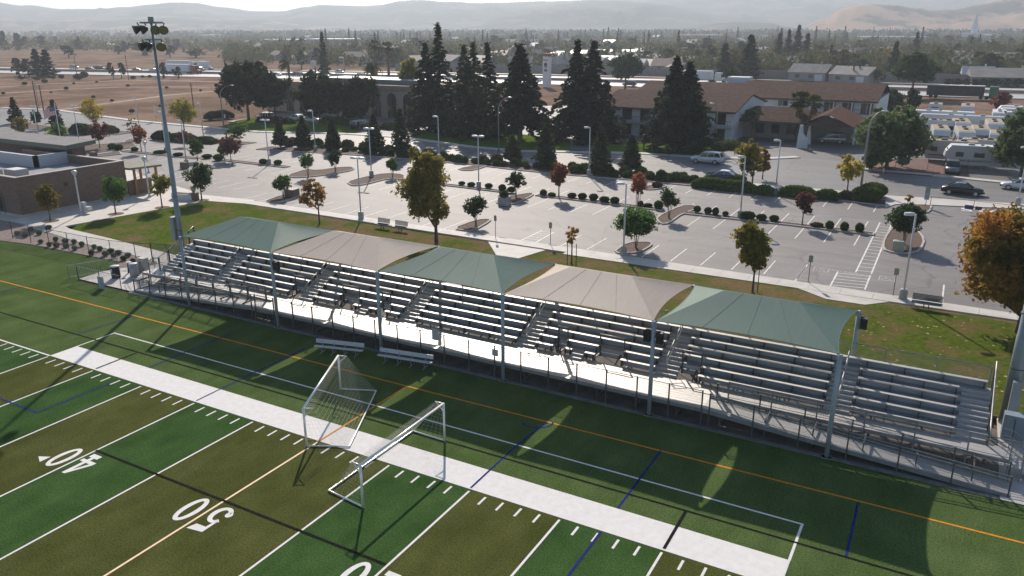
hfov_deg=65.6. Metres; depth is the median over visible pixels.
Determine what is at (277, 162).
clipped shrub
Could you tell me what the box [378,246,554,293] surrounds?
shade canopy
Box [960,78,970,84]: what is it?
valley tree
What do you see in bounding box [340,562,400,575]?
yard number marking
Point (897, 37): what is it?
store building
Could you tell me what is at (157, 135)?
hedge
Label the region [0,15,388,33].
foothills
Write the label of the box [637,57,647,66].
valley house
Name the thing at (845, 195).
brown shrub
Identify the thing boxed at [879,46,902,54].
valley tree
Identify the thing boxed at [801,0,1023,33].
tan hills
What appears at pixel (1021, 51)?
valley tree
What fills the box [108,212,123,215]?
tree bed soil
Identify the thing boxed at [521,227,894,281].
access symbol markings
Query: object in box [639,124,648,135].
room door
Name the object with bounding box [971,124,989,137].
camper
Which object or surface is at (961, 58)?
valley house
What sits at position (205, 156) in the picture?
grassy shrub
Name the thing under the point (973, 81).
valley tree
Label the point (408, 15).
hills
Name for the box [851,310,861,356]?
canopy post
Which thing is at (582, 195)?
clipped shrub
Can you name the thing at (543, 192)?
grassy shrub
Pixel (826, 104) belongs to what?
balcony door
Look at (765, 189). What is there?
hedge
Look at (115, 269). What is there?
trash can
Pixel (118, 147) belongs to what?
grassy shrub
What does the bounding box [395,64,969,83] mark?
freeway wall
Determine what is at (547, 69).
tower sign
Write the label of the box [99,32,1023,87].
suburb ground
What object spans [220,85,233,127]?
street lamp
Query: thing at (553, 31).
distant wood
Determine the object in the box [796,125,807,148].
white garden wall
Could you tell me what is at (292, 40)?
valley tree
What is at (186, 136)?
maroon tree
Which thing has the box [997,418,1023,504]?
end pavement
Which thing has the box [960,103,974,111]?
camper
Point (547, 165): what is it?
strip bush
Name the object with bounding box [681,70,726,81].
truck
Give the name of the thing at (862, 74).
valley house
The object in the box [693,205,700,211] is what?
clipped shrub
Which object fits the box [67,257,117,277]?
steel barricade
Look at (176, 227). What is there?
stadium light
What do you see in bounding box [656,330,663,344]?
loudspeaker
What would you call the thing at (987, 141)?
camper
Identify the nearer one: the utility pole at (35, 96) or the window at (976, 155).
the window at (976, 155)
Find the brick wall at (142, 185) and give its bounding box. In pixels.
[127,177,152,195]
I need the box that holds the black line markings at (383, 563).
[0,312,912,575]
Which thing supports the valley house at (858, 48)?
on the suburb ground at (588, 42)
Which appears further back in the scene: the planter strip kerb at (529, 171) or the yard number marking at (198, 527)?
the planter strip kerb at (529, 171)
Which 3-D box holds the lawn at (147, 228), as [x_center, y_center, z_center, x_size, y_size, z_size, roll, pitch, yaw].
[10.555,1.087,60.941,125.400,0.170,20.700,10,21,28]
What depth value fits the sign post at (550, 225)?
76.23 m
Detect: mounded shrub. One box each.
[727,174,746,179]
[851,185,883,201]
[862,181,888,195]
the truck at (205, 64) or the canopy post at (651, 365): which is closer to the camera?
the canopy post at (651, 365)
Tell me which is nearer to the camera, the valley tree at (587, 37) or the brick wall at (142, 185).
the brick wall at (142, 185)
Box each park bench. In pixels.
[374,217,389,227]
[391,220,407,230]
[911,292,942,308]
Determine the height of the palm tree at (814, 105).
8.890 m
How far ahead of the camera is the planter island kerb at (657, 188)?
103.17 m
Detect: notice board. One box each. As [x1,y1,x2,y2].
[432,328,438,340]
[492,349,497,356]
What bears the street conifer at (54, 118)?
on the planter strip soil at (33, 126)
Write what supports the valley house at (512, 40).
on the suburb ground at (588, 42)
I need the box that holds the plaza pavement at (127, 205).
[0,170,255,227]
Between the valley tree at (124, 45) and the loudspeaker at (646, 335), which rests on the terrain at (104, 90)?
the valley tree at (124, 45)
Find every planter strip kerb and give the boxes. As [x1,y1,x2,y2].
[0,124,130,134]
[121,150,200,158]
[221,159,290,167]
[256,146,888,205]
[441,183,500,191]
[535,193,663,210]
[684,211,874,235]
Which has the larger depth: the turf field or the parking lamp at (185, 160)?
the parking lamp at (185, 160)
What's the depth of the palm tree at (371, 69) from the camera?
218.95 m
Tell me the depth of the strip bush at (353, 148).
134.44 m
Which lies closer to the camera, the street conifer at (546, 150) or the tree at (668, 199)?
the tree at (668, 199)
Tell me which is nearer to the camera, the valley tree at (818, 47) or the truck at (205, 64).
the truck at (205, 64)
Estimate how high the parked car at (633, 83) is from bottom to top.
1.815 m
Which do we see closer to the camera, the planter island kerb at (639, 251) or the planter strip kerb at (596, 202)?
the planter island kerb at (639, 251)
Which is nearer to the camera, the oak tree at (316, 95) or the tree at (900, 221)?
the tree at (900, 221)
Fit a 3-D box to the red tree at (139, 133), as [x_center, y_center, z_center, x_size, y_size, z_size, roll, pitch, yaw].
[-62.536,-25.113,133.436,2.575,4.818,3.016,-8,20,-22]
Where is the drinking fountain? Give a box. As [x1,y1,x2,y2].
[80,202,91,212]
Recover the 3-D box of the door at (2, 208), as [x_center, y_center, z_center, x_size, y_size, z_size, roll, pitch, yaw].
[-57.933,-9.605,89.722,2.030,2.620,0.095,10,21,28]
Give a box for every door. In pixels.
[0,192,5,213]
[622,109,631,119]
[622,123,631,134]
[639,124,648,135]
[640,110,649,120]
[714,129,724,140]
[715,113,725,124]
[814,74,821,80]
[823,102,835,111]
[842,103,853,111]
[855,77,863,82]
[860,104,872,113]
[990,152,995,165]
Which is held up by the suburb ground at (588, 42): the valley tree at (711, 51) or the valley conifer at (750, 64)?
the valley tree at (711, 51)
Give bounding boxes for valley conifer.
[24,48,42,76]
[35,49,60,76]
[74,37,83,49]
[317,32,331,74]
[324,28,328,45]
[713,42,732,78]
[735,34,764,79]
[774,32,783,53]
[783,30,793,54]
[791,24,802,55]
[801,33,811,53]
[813,26,817,41]
[886,41,901,71]
[912,31,921,49]
[920,27,923,41]
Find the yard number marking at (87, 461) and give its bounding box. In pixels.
[38,449,100,472]
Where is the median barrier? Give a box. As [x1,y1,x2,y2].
[0,68,1023,93]
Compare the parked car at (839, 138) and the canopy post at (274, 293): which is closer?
the canopy post at (274, 293)
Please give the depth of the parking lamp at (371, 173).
110.63 m
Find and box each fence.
[0,220,152,261]
[76,266,121,289]
[150,243,179,262]
[895,157,1021,175]
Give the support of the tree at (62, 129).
on the parking lot
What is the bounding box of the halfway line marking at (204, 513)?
[104,442,317,575]
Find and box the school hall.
[0,130,95,155]
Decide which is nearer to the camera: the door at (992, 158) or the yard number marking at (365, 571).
the yard number marking at (365, 571)
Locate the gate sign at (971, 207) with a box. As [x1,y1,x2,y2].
[964,205,981,210]
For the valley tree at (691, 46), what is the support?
on the suburb ground at (588, 42)
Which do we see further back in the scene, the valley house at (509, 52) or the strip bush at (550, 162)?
the valley house at (509, 52)
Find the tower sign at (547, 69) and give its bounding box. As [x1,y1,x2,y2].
[542,53,551,86]
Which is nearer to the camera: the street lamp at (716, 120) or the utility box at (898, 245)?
the utility box at (898, 245)
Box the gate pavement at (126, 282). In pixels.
[78,264,182,291]
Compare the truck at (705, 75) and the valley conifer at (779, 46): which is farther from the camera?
the valley conifer at (779, 46)
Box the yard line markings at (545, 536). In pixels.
[0,333,803,575]
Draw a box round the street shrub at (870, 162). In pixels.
[861,151,877,168]
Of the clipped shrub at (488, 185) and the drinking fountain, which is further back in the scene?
the clipped shrub at (488, 185)
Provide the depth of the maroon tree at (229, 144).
123.51 m
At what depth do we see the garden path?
78.23 m
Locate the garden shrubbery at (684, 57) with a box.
[0,31,1023,73]
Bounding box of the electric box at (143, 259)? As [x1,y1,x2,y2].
[135,257,148,273]
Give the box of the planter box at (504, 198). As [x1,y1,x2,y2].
[498,189,510,205]
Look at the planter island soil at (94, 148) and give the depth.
139.21 m
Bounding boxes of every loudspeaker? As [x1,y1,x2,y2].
[272,260,279,270]
[643,328,650,342]
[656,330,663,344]
[859,316,867,329]
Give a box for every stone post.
[89,151,97,155]
[180,162,188,168]
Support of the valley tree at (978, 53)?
on the suburb ground at (588, 42)
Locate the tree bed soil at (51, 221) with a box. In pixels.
[42,219,58,222]
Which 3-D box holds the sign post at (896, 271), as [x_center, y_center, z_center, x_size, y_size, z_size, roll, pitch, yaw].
[29.660,-0.425,61.572,0.343,2.343,0.075,8,20,22]
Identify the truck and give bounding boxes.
[164,64,201,73]
[165,60,196,65]
[196,61,213,69]
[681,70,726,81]
[926,84,999,99]
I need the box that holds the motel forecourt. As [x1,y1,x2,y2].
[230,106,1019,175]
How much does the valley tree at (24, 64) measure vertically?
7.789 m
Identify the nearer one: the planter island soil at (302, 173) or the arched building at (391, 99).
the planter island soil at (302, 173)
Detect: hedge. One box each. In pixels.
[67,123,95,134]
[107,125,119,132]
[150,130,170,140]
[169,133,196,141]
[194,136,218,143]
[203,110,234,120]
[255,115,296,123]
[320,116,355,125]
[379,121,395,129]
[690,176,756,193]
[717,139,742,149]
[752,184,774,195]
[777,184,816,199]
[815,188,839,200]
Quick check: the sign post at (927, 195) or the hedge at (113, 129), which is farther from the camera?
the hedge at (113, 129)
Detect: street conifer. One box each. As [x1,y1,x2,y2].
[6,97,25,121]
[45,99,64,125]
[270,118,288,147]
[293,115,312,148]
[323,119,344,149]
[363,114,385,153]
[390,108,411,152]
[503,134,522,159]
[530,123,556,163]
[586,125,614,173]
[617,134,644,169]
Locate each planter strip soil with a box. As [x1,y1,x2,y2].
[5,124,128,133]
[126,150,197,157]
[226,159,285,166]
[260,147,885,204]
[442,183,498,190]
[539,194,660,209]
[687,212,872,233]
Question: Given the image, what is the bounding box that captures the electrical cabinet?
[1000,410,1023,441]
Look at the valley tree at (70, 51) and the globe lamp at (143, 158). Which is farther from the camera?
the valley tree at (70, 51)
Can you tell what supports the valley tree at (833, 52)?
on the suburb ground at (588, 42)
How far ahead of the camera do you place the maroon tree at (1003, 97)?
185.61 m
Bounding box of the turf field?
[0,241,1023,575]
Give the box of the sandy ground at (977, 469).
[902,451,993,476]
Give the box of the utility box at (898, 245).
[892,239,904,251]
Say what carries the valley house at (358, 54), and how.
on the suburb ground at (588, 42)
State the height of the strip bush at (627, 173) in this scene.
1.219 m
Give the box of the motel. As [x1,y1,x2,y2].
[605,76,891,144]
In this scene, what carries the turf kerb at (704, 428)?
on the turf field
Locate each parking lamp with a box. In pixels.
[29,105,37,133]
[69,105,78,137]
[156,111,166,152]
[175,120,188,162]
[195,103,203,135]
[260,119,270,164]
[307,110,316,150]
[350,156,364,218]
[363,127,373,176]
[433,116,440,158]
[472,135,483,187]
[584,126,590,175]
[617,182,626,255]
[737,155,745,217]
[774,139,780,194]
[898,212,916,299]
[1014,146,1023,204]
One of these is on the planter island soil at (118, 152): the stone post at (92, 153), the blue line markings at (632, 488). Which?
the stone post at (92, 153)
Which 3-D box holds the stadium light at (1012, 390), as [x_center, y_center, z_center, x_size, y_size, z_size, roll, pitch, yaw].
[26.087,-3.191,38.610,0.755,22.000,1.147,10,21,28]
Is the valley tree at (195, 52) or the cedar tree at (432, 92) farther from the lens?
the valley tree at (195, 52)
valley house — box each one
[253,42,266,47]
[270,49,281,60]
[291,50,316,63]
[343,50,367,62]
[362,53,386,62]
[404,55,431,63]
[440,53,462,64]
[448,36,461,40]
[462,55,502,64]
[491,49,510,55]
[506,38,519,44]
[506,50,530,55]
[506,56,538,65]
[529,48,543,55]
[540,55,571,65]
[582,55,609,66]
[601,54,617,59]
[607,51,633,54]
[621,48,638,51]
[633,52,661,57]
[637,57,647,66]
[645,59,671,67]
[650,58,688,67]
[687,39,699,45]
[733,37,746,42]
[774,56,803,65]
[788,62,833,81]
[827,64,881,82]
[841,47,864,50]
[946,55,973,68]
[960,64,995,73]
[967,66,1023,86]
[994,52,1017,54]
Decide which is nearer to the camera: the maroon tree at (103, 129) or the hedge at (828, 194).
the hedge at (828, 194)
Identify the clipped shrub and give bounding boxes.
[153,150,166,153]
[173,152,182,155]
[258,159,266,163]
[273,159,282,164]
[467,182,475,186]
[485,183,492,187]
[498,184,505,190]
[507,186,514,192]
[567,193,576,197]
[578,193,586,198]
[589,193,598,199]
[599,196,609,201]
[610,197,619,203]
[644,203,652,206]
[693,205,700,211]
[704,207,711,213]
[712,207,718,214]
[740,211,755,219]
[756,214,766,220]
[769,215,778,220]
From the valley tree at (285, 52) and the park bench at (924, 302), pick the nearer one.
the park bench at (924, 302)
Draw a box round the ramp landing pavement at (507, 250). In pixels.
[442,242,888,304]
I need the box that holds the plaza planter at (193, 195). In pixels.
[171,186,198,200]
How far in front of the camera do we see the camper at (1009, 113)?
160.21 m
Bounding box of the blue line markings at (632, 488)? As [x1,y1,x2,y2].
[0,286,858,575]
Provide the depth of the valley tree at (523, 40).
691.64 m
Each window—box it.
[285,89,293,110]
[372,96,380,116]
[387,93,396,117]
[403,94,412,118]
[755,123,763,132]
[771,124,779,133]
[778,100,787,105]
[786,125,794,134]
[955,152,963,156]
[974,153,984,157]
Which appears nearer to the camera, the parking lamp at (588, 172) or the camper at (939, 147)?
the parking lamp at (588, 172)
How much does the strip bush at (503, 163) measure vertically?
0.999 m
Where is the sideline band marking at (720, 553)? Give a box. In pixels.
[50,346,789,575]
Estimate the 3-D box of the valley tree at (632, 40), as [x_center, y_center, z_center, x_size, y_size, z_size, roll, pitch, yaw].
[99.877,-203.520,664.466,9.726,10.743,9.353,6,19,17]
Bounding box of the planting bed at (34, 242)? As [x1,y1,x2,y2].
[0,220,157,267]
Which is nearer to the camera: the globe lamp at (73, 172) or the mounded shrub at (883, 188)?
the globe lamp at (73, 172)
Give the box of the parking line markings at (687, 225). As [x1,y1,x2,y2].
[136,146,944,300]
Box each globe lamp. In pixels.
[71,170,82,214]
[141,156,150,195]
[142,141,149,172]
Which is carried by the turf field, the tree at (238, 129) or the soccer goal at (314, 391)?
the soccer goal at (314, 391)
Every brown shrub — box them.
[652,181,662,186]
[810,222,823,226]
[839,190,852,199]
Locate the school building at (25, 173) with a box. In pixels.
[0,149,128,216]
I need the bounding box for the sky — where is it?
[0,0,573,10]
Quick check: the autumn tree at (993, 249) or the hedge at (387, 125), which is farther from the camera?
the hedge at (387, 125)
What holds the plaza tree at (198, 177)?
on the tree bed soil
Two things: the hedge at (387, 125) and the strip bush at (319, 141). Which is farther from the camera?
the hedge at (387, 125)
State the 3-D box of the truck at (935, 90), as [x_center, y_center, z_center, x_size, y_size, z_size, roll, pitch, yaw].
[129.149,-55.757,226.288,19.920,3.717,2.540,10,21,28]
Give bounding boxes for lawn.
[72,201,1016,418]
[225,117,359,132]
[412,130,569,150]
[605,140,723,154]
[810,307,1023,414]
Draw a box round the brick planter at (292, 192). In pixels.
[283,187,299,196]
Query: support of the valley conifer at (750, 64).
on the terrain at (104, 90)
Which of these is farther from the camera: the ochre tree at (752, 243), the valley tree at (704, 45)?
the valley tree at (704, 45)
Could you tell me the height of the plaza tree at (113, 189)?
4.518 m
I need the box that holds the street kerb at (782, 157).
[0,107,1003,182]
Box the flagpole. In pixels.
[43,103,59,135]
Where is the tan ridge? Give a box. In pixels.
[912,20,1023,34]
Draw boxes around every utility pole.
[32,81,38,111]
[39,85,43,109]
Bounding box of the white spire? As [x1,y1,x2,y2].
[962,14,985,39]
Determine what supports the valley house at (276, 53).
on the terrain at (104, 90)
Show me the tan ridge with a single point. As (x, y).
(988, 25)
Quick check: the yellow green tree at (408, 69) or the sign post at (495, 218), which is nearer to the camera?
the sign post at (495, 218)
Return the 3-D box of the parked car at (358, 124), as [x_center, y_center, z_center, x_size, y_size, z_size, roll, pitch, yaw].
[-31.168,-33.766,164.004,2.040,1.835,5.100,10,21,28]
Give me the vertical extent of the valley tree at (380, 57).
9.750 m
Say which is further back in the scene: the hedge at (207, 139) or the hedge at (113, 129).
the hedge at (113, 129)
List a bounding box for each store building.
[200,34,224,37]
[260,39,307,42]
[307,38,360,45]
[680,35,720,39]
[858,36,908,40]
[909,36,939,41]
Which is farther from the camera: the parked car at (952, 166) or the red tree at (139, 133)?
the red tree at (139, 133)
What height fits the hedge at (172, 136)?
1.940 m
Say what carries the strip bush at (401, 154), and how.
on the planter strip soil at (881, 201)
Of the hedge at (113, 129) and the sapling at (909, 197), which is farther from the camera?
the hedge at (113, 129)
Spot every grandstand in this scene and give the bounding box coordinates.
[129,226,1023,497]
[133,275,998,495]
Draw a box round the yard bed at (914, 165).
[869,158,975,175]
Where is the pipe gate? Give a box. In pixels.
[930,196,1007,207]
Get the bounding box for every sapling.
[565,226,578,263]
[904,194,913,203]
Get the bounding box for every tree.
[0,30,7,49]
[9,116,32,131]
[10,57,25,75]
[12,32,26,49]
[16,58,31,76]
[29,110,43,128]
[32,183,61,220]
[33,35,45,46]
[43,122,67,136]
[60,45,75,57]
[78,96,104,122]
[79,34,86,41]
[88,119,109,147]
[100,175,127,213]
[106,62,115,78]
[114,45,124,53]
[118,62,125,77]
[120,41,129,52]
[122,118,137,132]
[128,41,152,55]
[130,124,146,151]
[147,173,170,207]
[154,62,167,78]
[165,45,176,57]
[167,96,201,131]
[171,66,181,78]
[172,39,180,46]
[175,130,190,143]
[178,161,214,200]
[182,48,206,57]
[186,139,203,160]
[214,60,273,119]
[216,134,241,160]
[217,143,227,159]
[224,123,250,140]
[250,69,293,116]
[271,174,291,196]
[278,59,294,77]
[280,44,291,59]
[284,69,343,122]
[290,38,297,47]
[292,44,307,68]
[298,153,313,177]
[298,178,327,223]
[311,48,326,63]
[326,149,341,170]
[332,75,382,118]
[346,41,362,51]
[362,62,383,76]
[364,43,373,54]
[368,39,380,75]
[369,47,384,63]
[380,41,394,76]
[385,157,398,176]
[389,48,403,61]
[390,147,450,242]
[397,57,417,78]
[398,22,462,135]
[403,39,412,49]
[411,38,420,47]
[436,42,509,141]
[453,40,468,50]
[462,195,486,223]
[481,43,565,141]
[489,35,504,43]
[504,171,526,195]
[521,39,530,45]
[535,39,628,145]
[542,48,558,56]
[549,162,568,196]
[583,33,591,41]
[600,47,612,55]
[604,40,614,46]
[610,205,659,247]
[626,38,636,43]
[630,171,647,205]
[636,55,726,153]
[638,39,653,48]
[640,51,653,58]
[660,187,680,217]
[663,48,674,57]
[673,39,685,47]
[683,41,700,53]
[691,49,702,55]
[698,40,716,50]
[706,44,721,57]
[722,69,738,81]
[729,48,743,69]
[729,219,772,292]
[733,138,763,182]
[738,41,745,49]
[740,109,764,140]
[757,147,770,178]
[788,90,811,140]
[794,191,817,224]
[798,52,815,63]
[804,94,823,136]
[813,43,826,51]
[826,50,837,62]
[829,48,853,66]
[835,154,865,189]
[849,53,859,63]
[851,39,869,47]
[851,104,937,167]
[856,59,870,66]
[874,66,887,82]
[875,45,886,54]
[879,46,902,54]
[883,201,928,241]
[887,88,907,111]
[906,88,922,108]
[930,43,948,55]
[930,48,944,62]
[942,35,953,43]
[943,78,955,84]
[946,65,961,73]
[947,43,962,50]
[952,35,963,42]
[952,78,965,84]
[954,202,1023,333]
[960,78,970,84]
[966,37,977,43]
[969,79,978,84]
[972,51,985,63]
[974,78,986,85]
[981,53,1003,67]
[983,78,993,86]
[985,40,1004,48]
[986,52,1003,66]
[986,107,1023,175]
[988,91,1012,108]
[991,78,1002,85]
[1001,78,1014,86]
[1008,38,1015,43]
[1014,78,1023,86]
[1015,48,1023,59]
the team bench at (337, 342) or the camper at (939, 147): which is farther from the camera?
the camper at (939, 147)
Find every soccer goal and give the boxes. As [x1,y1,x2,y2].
[302,355,376,446]
[328,401,445,507]
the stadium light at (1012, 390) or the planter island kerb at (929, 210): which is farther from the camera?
the planter island kerb at (929, 210)
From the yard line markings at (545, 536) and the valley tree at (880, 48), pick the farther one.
the valley tree at (880, 48)
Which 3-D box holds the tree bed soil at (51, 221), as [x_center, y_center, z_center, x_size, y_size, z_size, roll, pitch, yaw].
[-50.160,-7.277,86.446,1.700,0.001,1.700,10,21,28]
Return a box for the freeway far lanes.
[0,67,1023,89]
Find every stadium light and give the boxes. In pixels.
[132,17,184,250]
[998,306,1023,423]
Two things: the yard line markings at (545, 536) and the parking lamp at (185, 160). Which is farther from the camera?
the parking lamp at (185, 160)
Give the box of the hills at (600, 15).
[454,1,803,32]
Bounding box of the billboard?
[311,61,316,72]
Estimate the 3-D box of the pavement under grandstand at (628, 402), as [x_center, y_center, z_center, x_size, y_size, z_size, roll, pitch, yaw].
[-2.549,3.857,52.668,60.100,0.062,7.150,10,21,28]
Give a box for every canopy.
[181,216,337,252]
[272,231,437,271]
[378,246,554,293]
[504,264,692,320]
[656,285,857,354]
[915,109,974,116]
[919,113,1006,126]
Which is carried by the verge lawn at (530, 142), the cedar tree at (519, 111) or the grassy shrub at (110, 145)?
the cedar tree at (519, 111)
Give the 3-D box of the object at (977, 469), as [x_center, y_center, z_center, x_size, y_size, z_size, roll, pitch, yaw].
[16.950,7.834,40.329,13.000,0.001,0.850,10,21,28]
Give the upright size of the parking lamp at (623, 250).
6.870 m
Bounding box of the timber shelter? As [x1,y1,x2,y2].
[124,161,161,194]
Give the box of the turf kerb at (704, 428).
[77,279,1023,505]
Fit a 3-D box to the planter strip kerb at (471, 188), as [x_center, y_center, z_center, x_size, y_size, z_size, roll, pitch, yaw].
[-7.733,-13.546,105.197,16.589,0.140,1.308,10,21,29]
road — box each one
[0,108,1023,203]
[290,70,1020,86]
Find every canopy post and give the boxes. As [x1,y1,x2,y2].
[178,236,193,306]
[269,252,282,327]
[375,271,382,352]
[498,294,507,381]
[644,321,656,416]
[821,354,843,459]
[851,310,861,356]
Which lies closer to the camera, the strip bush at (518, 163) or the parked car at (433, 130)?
the strip bush at (518, 163)
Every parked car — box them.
[256,112,273,116]
[290,114,303,120]
[292,72,302,75]
[304,116,318,122]
[350,119,368,129]
[430,123,444,132]
[622,81,636,85]
[690,151,723,164]
[704,169,736,178]
[817,132,846,143]
[940,182,984,196]
[944,158,960,174]
[999,177,1023,189]
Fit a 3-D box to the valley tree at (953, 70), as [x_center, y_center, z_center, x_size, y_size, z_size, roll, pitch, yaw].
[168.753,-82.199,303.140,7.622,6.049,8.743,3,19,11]
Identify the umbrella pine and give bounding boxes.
[607,52,644,88]
[885,49,942,88]
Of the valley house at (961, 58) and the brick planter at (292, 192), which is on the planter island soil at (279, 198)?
the brick planter at (292, 192)
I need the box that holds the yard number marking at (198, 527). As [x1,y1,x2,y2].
[172,499,233,531]
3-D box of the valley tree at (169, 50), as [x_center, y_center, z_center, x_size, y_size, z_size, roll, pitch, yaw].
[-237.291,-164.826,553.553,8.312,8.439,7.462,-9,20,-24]
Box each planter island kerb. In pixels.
[86,142,136,153]
[87,151,120,156]
[264,194,297,202]
[288,166,353,177]
[347,173,404,185]
[456,219,490,231]
[458,164,486,170]
[496,193,533,204]
[614,241,652,253]
[645,184,666,189]
[656,205,695,224]
[882,227,924,253]
[903,204,931,212]
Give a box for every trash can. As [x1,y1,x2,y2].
[110,265,120,278]
[128,262,138,276]
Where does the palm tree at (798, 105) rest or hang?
on the motel forecourt
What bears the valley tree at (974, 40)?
on the suburb ground at (588, 42)
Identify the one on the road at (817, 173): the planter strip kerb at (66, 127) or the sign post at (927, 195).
the planter strip kerb at (66, 127)
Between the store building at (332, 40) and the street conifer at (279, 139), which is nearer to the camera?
the street conifer at (279, 139)
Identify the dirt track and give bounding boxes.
[0,80,214,109]
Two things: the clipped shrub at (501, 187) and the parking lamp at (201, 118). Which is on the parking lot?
the parking lamp at (201, 118)
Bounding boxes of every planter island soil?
[85,142,134,152]
[97,151,119,155]
[266,195,292,201]
[289,167,352,176]
[349,173,403,184]
[457,219,488,229]
[461,165,482,169]
[497,193,531,202]
[617,242,650,251]
[647,185,664,188]
[658,206,694,222]
[884,229,921,251]
[914,205,929,210]
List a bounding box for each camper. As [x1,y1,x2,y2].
[922,118,957,136]
[924,138,978,160]
[928,102,942,109]
[930,124,950,138]
[943,143,1012,169]
[952,117,971,125]
[952,125,975,139]
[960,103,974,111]
[963,137,996,144]
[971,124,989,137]
[984,118,1003,128]
[989,129,1002,138]
[992,109,1007,115]
[997,105,1023,108]
[1001,107,1018,110]
[1007,111,1019,125]
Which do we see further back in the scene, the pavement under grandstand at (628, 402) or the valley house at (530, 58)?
the valley house at (530, 58)
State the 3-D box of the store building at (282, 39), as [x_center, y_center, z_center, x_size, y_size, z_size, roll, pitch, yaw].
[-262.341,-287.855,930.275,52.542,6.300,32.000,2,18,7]
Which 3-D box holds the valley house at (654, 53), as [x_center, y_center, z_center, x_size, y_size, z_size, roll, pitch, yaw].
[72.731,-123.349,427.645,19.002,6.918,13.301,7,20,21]
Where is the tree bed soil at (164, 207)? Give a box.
[155,206,169,208]
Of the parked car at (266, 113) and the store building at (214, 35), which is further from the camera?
the store building at (214, 35)
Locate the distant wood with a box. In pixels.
[4,27,1023,36]
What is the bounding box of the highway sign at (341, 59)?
[339,57,344,70]
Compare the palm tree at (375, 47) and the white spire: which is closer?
the palm tree at (375, 47)
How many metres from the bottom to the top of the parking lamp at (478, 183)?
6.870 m
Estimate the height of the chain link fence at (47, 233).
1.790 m
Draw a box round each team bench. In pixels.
[314,338,363,357]
[377,347,433,369]
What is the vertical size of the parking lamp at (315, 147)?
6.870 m
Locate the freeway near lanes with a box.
[0,70,1023,98]
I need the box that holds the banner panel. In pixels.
[97,276,104,288]
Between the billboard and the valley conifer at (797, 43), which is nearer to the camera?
the billboard
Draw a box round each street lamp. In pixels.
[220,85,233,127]
[498,97,511,152]
[710,103,717,143]
[860,110,888,185]
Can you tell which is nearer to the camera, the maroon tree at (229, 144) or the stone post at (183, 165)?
the stone post at (183, 165)
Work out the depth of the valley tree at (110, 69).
325.23 m
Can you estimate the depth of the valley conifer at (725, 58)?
308.76 m
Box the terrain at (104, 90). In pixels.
[0,34,1023,428]
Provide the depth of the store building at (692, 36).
1139.69 m
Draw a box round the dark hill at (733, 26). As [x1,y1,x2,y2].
[686,22,793,31]
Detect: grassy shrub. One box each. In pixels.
[107,143,115,148]
[114,144,122,149]
[201,154,211,158]
[212,154,223,160]
[540,189,546,195]
[653,200,663,208]
[825,220,834,228]
[840,221,848,230]
[855,223,864,232]
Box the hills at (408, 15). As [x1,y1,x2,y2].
[0,0,994,31]
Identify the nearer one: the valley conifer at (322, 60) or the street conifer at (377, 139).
the street conifer at (377, 139)
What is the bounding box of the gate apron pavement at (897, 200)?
[885,195,1023,209]
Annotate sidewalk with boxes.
[243,201,1018,321]
[468,158,893,197]
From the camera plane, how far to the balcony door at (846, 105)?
162.04 m
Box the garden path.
[16,223,175,264]
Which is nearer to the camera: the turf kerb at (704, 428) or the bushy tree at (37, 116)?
the turf kerb at (704, 428)
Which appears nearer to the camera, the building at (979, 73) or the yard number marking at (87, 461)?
the yard number marking at (87, 461)
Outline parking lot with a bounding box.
[74,133,1023,312]
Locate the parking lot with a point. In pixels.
(934, 263)
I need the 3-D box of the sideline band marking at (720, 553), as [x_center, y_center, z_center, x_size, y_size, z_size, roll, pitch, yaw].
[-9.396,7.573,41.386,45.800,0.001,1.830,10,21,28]
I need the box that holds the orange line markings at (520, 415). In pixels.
[2,281,1023,575]
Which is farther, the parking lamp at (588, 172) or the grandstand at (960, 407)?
the parking lamp at (588, 172)
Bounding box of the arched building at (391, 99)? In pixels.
[267,76,453,119]
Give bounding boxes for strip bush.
[73,73,82,79]
[79,71,88,77]
[284,137,293,146]
[311,138,323,146]
[341,139,354,148]
[342,147,349,151]
[350,146,357,150]
[358,140,363,151]
[364,143,377,153]
[382,144,392,153]
[386,149,394,155]
[395,146,408,156]
[453,154,461,161]
[459,155,468,162]
[477,155,488,163]
[483,158,491,164]
[490,153,502,162]
[492,159,499,165]
[499,160,507,165]
[509,157,516,163]
[515,161,521,165]
[532,162,540,167]
[537,164,544,168]
[543,162,549,168]
[548,159,557,166]
[568,164,582,172]
[579,162,587,168]
[609,169,619,176]
[618,164,632,174]
[622,170,632,177]
[635,166,647,172]
[647,173,654,179]
[655,169,667,180]
[662,172,673,180]
[670,171,680,180]
[679,174,691,181]
[690,175,698,180]
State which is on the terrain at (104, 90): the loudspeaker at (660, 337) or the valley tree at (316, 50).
the valley tree at (316, 50)
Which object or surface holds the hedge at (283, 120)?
on the verge lawn at (260, 126)
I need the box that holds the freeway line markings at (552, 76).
[49,68,1020,96]
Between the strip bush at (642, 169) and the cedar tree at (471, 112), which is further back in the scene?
the cedar tree at (471, 112)
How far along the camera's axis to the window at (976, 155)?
115.61 m
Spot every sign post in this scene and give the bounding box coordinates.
[494,215,496,237]
[549,222,551,244]
[808,255,812,281]
[893,268,899,294]
[924,187,930,205]
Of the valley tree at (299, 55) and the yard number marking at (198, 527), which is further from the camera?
the valley tree at (299, 55)

